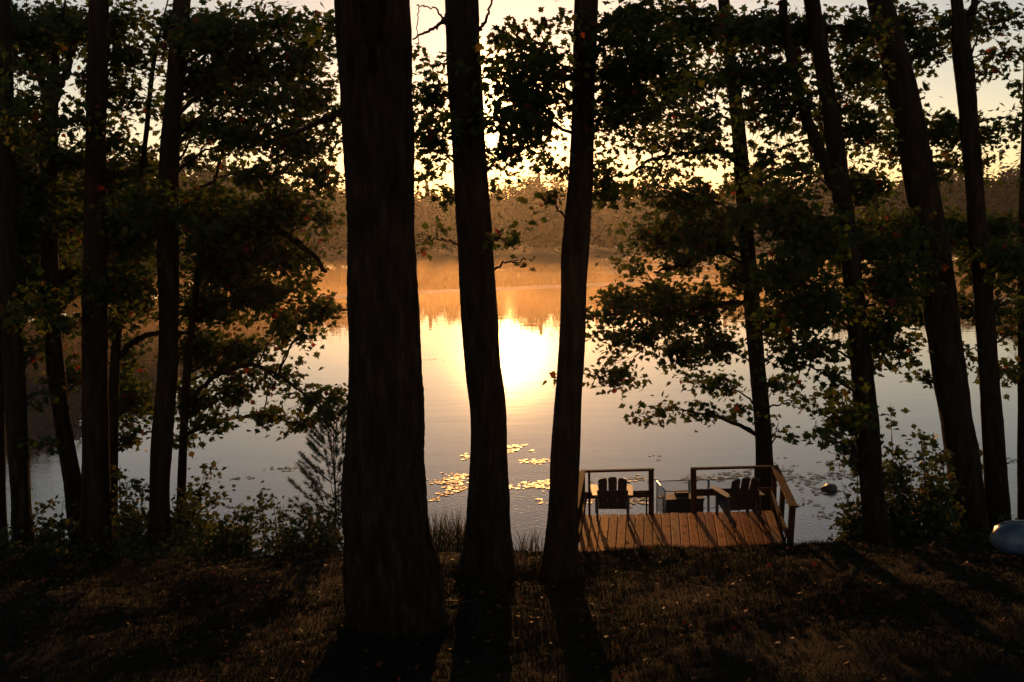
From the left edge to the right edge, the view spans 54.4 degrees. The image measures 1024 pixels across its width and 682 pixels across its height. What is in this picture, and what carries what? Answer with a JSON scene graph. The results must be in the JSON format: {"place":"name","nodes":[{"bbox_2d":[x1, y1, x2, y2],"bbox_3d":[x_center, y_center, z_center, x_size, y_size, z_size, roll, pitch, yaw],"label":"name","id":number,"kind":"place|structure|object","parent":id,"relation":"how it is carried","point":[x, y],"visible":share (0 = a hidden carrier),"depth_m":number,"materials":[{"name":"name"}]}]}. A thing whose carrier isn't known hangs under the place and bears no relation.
{"place":"outdoors","nodes":[
{"label":"outdoors","id":0,"kind":"place"},
{"bbox_2d":[5,254,1017,555],"bbox_3d":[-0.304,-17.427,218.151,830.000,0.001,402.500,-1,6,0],"label":"lake","id":1,"kind":"structure","parent":0,"point":[529,324],"depth_m":33.82,"materials":[{"name":"grey liquid"}]},
{"bbox_2d":[263,251,774,287],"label":"marsh sedge","id":2,"kind":"object","parent":1,"relation":"on","point":[545,264],"visible":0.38,"depth_m":177.89,"materials":[{"name":"orange plant"}]},
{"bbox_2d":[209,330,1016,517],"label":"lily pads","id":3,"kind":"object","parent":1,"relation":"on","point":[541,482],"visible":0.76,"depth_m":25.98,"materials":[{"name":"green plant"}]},
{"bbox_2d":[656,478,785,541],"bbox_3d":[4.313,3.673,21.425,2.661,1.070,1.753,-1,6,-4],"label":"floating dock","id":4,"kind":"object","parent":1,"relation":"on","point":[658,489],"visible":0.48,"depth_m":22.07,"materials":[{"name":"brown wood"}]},
{"bbox_2d":[661,493,704,514],"bbox_3d":[3.702,3.654,21.569,0.840,0.598,0.480,-1,6,-4],"label":"storage chest","id":5,"kind":"object","parent":4,"relation":"on","point":[674,504],"visible":0.52,"depth_m":21.34,"materials":[{"name":"brown wood"}]},
{"bbox_2d":[674,490,688,497],"bbox_3d":[3.666,3.305,21.529,0.290,0.106,0.240,-1,6,-4],"label":"wooden box","id":6,"kind":"object","parent":5,"relation":"on","point":[681,494],"visible":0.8,"depth_m":21.42,"materials":[{"name":"brown wood"}]},
{"bbox_2d":[821,483,837,490],"bbox_3d":[7.889,3.656,24.724,0.366,0.259,0.335,4,8,37],"label":"rock","id":7,"kind":"object","parent":1,"relation":"in","point":[828,486],"visible":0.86,"depth_m":24.61,"materials":[{"name":"grey stone"}]},
{"bbox_2d":[0,239,1023,681],"bbox_3d":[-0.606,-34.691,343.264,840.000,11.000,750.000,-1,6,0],"label":"ground","id":8,"kind":"structure","parent":0,"point":[916,671],"depth_m":11.65,"materials":[{"name":"brown plant"}]},
{"bbox_2d":[0,0,47,554],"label":"maple tree","id":9,"kind":"object","parent":8,"relation":"on","point":[3,503],"visible":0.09,"depth_m":18.52,"materials":[{"name":"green plant"}]},
{"bbox_2d":[8,495,78,558],"bbox_3d":[-8.965,3.785,18.998,2.081,1.681,1.722,-1,6,0],"label":"leafy shrub","id":10,"kind":"object","parent":8,"relation":"on","point":[59,534],"visible":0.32,"depth_m":18.88,"materials":[{"name":"green plant"}]},
{"bbox_2d":[0,0,95,553],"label":"maple tree","id":11,"kind":"object","parent":8,"relation":"on","point":[20,284],"visible":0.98,"depth_m":17.75,"materials":[{"name":"green plant"}]},
{"bbox_2d":[0,523,105,560],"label":"leafy shrub","id":12,"kind":"object","parent":8,"relation":"on","point":[7,541],"visible":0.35,"depth_m":17.91,"materials":[{"name":"green plant"}]},
{"bbox_2d":[13,0,126,544],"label":"maple tree","id":13,"kind":"object","parent":8,"relation":"on","point":[51,261],"visible":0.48,"depth_m":19.14,"materials":[{"name":"green plant"}]},
{"bbox_2d":[48,0,174,559],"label":"maple tree","id":14,"kind":"object","parent":8,"relation":"on","point":[101,28],"visible":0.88,"depth_m":18.17,"materials":[{"name":"green plant"}]},
{"bbox_2d":[97,461,178,555],"bbox_3d":[-7.182,3.377,18.944,1.751,2.372,1.693,-6,8,-38],"label":"leafy shrub","id":15,"kind":"object","parent":8,"relation":"on","point":[133,527],"visible":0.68,"depth_m":18.75,"materials":[{"name":"green plant"}]},
{"bbox_2d":[108,0,191,555],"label":"maple tree","id":16,"kind":"object","parent":8,"relation":"on","point":[124,398],"visible":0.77,"depth_m":20.41,"materials":[{"name":"green plant"}]},
{"bbox_2d":[170,460,235,552],"bbox_3d":[-6.462,3.451,19.761,1.652,2.463,2.037,-5,8,-33],"label":"young maple","id":17,"kind":"object","parent":8,"relation":"on","point":[191,495],"visible":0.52,"depth_m":19.45,"materials":[{"name":"green plant"}]},
{"bbox_2d":[148,503,282,557],"bbox_3d":[-5.623,3.736,18.579,2.658,1.568,2.180,-1,6,0],"label":"leafy shrub","id":18,"kind":"object","parent":8,"relation":"on","point":[228,539],"visible":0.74,"depth_m":18.27,"materials":[{"name":"green plant"}]},
{"bbox_2d":[87,0,345,550],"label":"maple tree","id":19,"kind":"object","parent":8,"relation":"on","point":[225,42],"visible":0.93,"depth_m":17.53,"materials":[{"name":"green plant"}]},
{"bbox_2d":[149,116,347,512],"bbox_3d":[-5.344,-0.420,20.278,5.377,10.183,3.735,1,7,20],"label":"maple tree","id":20,"kind":"object","parent":8,"relation":"on","point":[240,249],"visible":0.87,"depth_m":20.01,"materials":[{"name":"green plant"}]},
{"bbox_2d":[243,481,305,554],"bbox_3d":[-4.627,3.532,19.329,1.315,1.714,0.998,-1,6,0],"label":"leafy shrub","id":21,"kind":"object","parent":8,"relation":"on","point":[262,509],"visible":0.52,"depth_m":19.28,"materials":[{"name":"green plant"}]},
{"bbox_2d":[236,494,343,557],"bbox_3d":[-3.725,3.612,18.356,2.466,1.859,2.240,2,7,27],"label":"leafy shrub","id":22,"kind":"object","parent":8,"relation":"on","point":[292,541],"visible":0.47,"depth_m":17.91,"materials":[{"name":"green plant"}]},
{"bbox_2d":[276,401,347,538],"bbox_3d":[-3.569,2.780,19.263,2.038,3.422,2.044,-4,7,-29],"label":"pine sapling","id":23,"kind":"object","parent":8,"relation":"on","point":[328,412],"visible":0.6,"depth_m":19.08,"materials":[{"name":"green plant"}]},
{"bbox_2d":[272,0,448,640],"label":"maple tree","id":24,"kind":"object","parent":8,"relation":"on","point":[393,580],"visible":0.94,"depth_m":11.05,"materials":[{"name":"brown plant"}]},
{"bbox_2d":[428,505,465,552],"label":"reed clump","id":25,"kind":"object","parent":8,"relation":"on","point":[440,537],"visible":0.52,"depth_m":19.59,"materials":[{"name":"plant"}]},
{"bbox_2d":[446,594,478,602],"bbox_3d":[-0.706,3.284,12.657,0.564,0.089,0.117,-1,6,0],"label":"fallen stick","id":26,"kind":"object","parent":8,"relation":"on","point":[458,601],"visible":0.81,"depth_m":12.62,"materials":[{"name":"brown wood"}]},
{"bbox_2d":[412,0,547,583],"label":"maple tree","id":27,"kind":"object","parent":8,"relation":"on","point":[487,549],"visible":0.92,"depth_m":13.94,"materials":[{"name":"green plant"}]},
{"bbox_2d":[0,522,1023,681],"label":"fallen leaves","id":28,"kind":"object","parent":8,"relation":"on","point":[334,639],"visible":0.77,"depth_m":12.63,"materials":[{"name":"brown plant"}]},
{"bbox_2d":[18,120,1019,302],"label":"woods","id":29,"kind":"object","parent":8,"relation":"on","point":[509,208],"visible":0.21,"depth_m":258.86,"materials":[{"name":"green plant"}]},
{"bbox_2d":[512,523,544,551],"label":"reed clump","id":30,"kind":"object","parent":8,"relation":"on","point":[530,546],"visible":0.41,"depth_m":19.28,"materials":[{"name":"plant"}]},
{"bbox_2d":[454,0,747,581],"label":"maple tree","id":31,"kind":"object","parent":8,"relation":"on","point":[634,35],"visible":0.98,"depth_m":13.61,"materials":[{"name":"brown plant"}]},
{"bbox_2d":[577,465,797,551],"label":"wooden deck","id":32,"kind":"structure","parent":8,"relation":"on","point":[651,528],"depth_m":18.73,"materials":[{"name":"brown wood"}]},
{"bbox_2d":[590,477,632,525],"bbox_3d":[1.951,3.023,19.376,0.850,0.928,1.036,-1,6,4],"label":"garden chair","id":33,"kind":"object","parent":32,"relation":"on","point":[612,500],"visible":0.98,"depth_m":19.18,"materials":[{"name":"brown wood"}]},
{"bbox_2d":[711,477,765,527],"bbox_3d":[4.390,3.005,19.156,0.850,0.928,1.036,-2,6,-9],"label":"garden chair","id":34,"kind":"object","parent":32,"relation":"on","point":[743,498],"visible":1,"depth_m":19.00,"materials":[{"name":"brown wood"}]},
{"bbox_2d":[582,0,824,525],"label":"maple tree","id":35,"kind":"object","parent":8,"relation":"on","point":[668,304],"visible":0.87,"depth_m":20.39,"materials":[{"name":"green plant"}]},
{"bbox_2d":[690,0,918,547],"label":"maple tree","id":36,"kind":"object","parent":8,"relation":"on","point":[809,247],"visible":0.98,"depth_m":16.82,"materials":[{"name":"green plant"}]},
{"bbox_2d":[827,452,896,544],"bbox_3d":[6.372,3.122,18.476,1.360,2.178,1.548,-1,6,0],"label":"leafy shrub","id":37,"kind":"object","parent":8,"relation":"on","point":[851,524],"visible":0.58,"depth_m":18.34,"materials":[{"name":"green plant"}]},
{"bbox_2d":[856,407,940,546],"bbox_3d":[7.276,2.729,18.717,1.625,3.103,1.711,-1,6,0],"label":"leafy shrub","id":38,"kind":"object","parent":8,"relation":"on","point":[895,485],"visible":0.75,"depth_m":18.55,"materials":[{"name":"green plant"}]},
{"bbox_2d":[834,0,989,535],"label":"maple tree","id":39,"kind":"object","parent":8,"relation":"on","point":[921,243],"visible":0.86,"depth_m":18.28,"materials":[{"name":"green plant"}]},
{"bbox_2d":[900,424,974,547],"bbox_3d":[7.897,2.841,18.709,1.843,2.877,1.552,-3,7,-21],"label":"leafy shrub","id":40,"kind":"object","parent":8,"relation":"on","point":[942,517],"visible":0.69,"depth_m":18.38,"materials":[{"name":"green plant"}]},
{"bbox_2d":[917,512,1018,545],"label":"leafy shrub","id":41,"kind":"object","parent":8,"relation":"on","point":[978,535],"visible":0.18,"depth_m":18.43,"materials":[{"name":"green plant"}]},
{"bbox_2d":[916,0,1023,531],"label":"maple tree","id":42,"kind":"object","parent":8,"relation":"on","point":[991,260],"visible":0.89,"depth_m":18.96,"materials":[{"name":"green plant"}]},
{"bbox_2d":[979,442,983,475],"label":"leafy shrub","id":43,"kind":"object","parent":8,"relation":"on","point":[981,452],"visible":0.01,"depth_m":21.04,"materials":[{"name":"green plant"}]},
{"bbox_2d":[988,520,1023,554],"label":"canoe","id":44,"kind":"object","parent":8,"relation":"on","point":[1007,536],"visible":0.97,"depth_m":15.85,"materials":[{"name":"blue plastic"}]},
{"bbox_2d":[996,62,1023,519],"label":"maple tree","id":45,"kind":"object","parent":8,"relation":"on","point":[1020,416],"visible":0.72,"depth_m":19.81,"materials":[{"name":"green plant"}]},
{"bbox_2d":[12,0,1023,200],"label":"sky","id":46,"kind":"structure","parent":0,"point":[990,95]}
]}

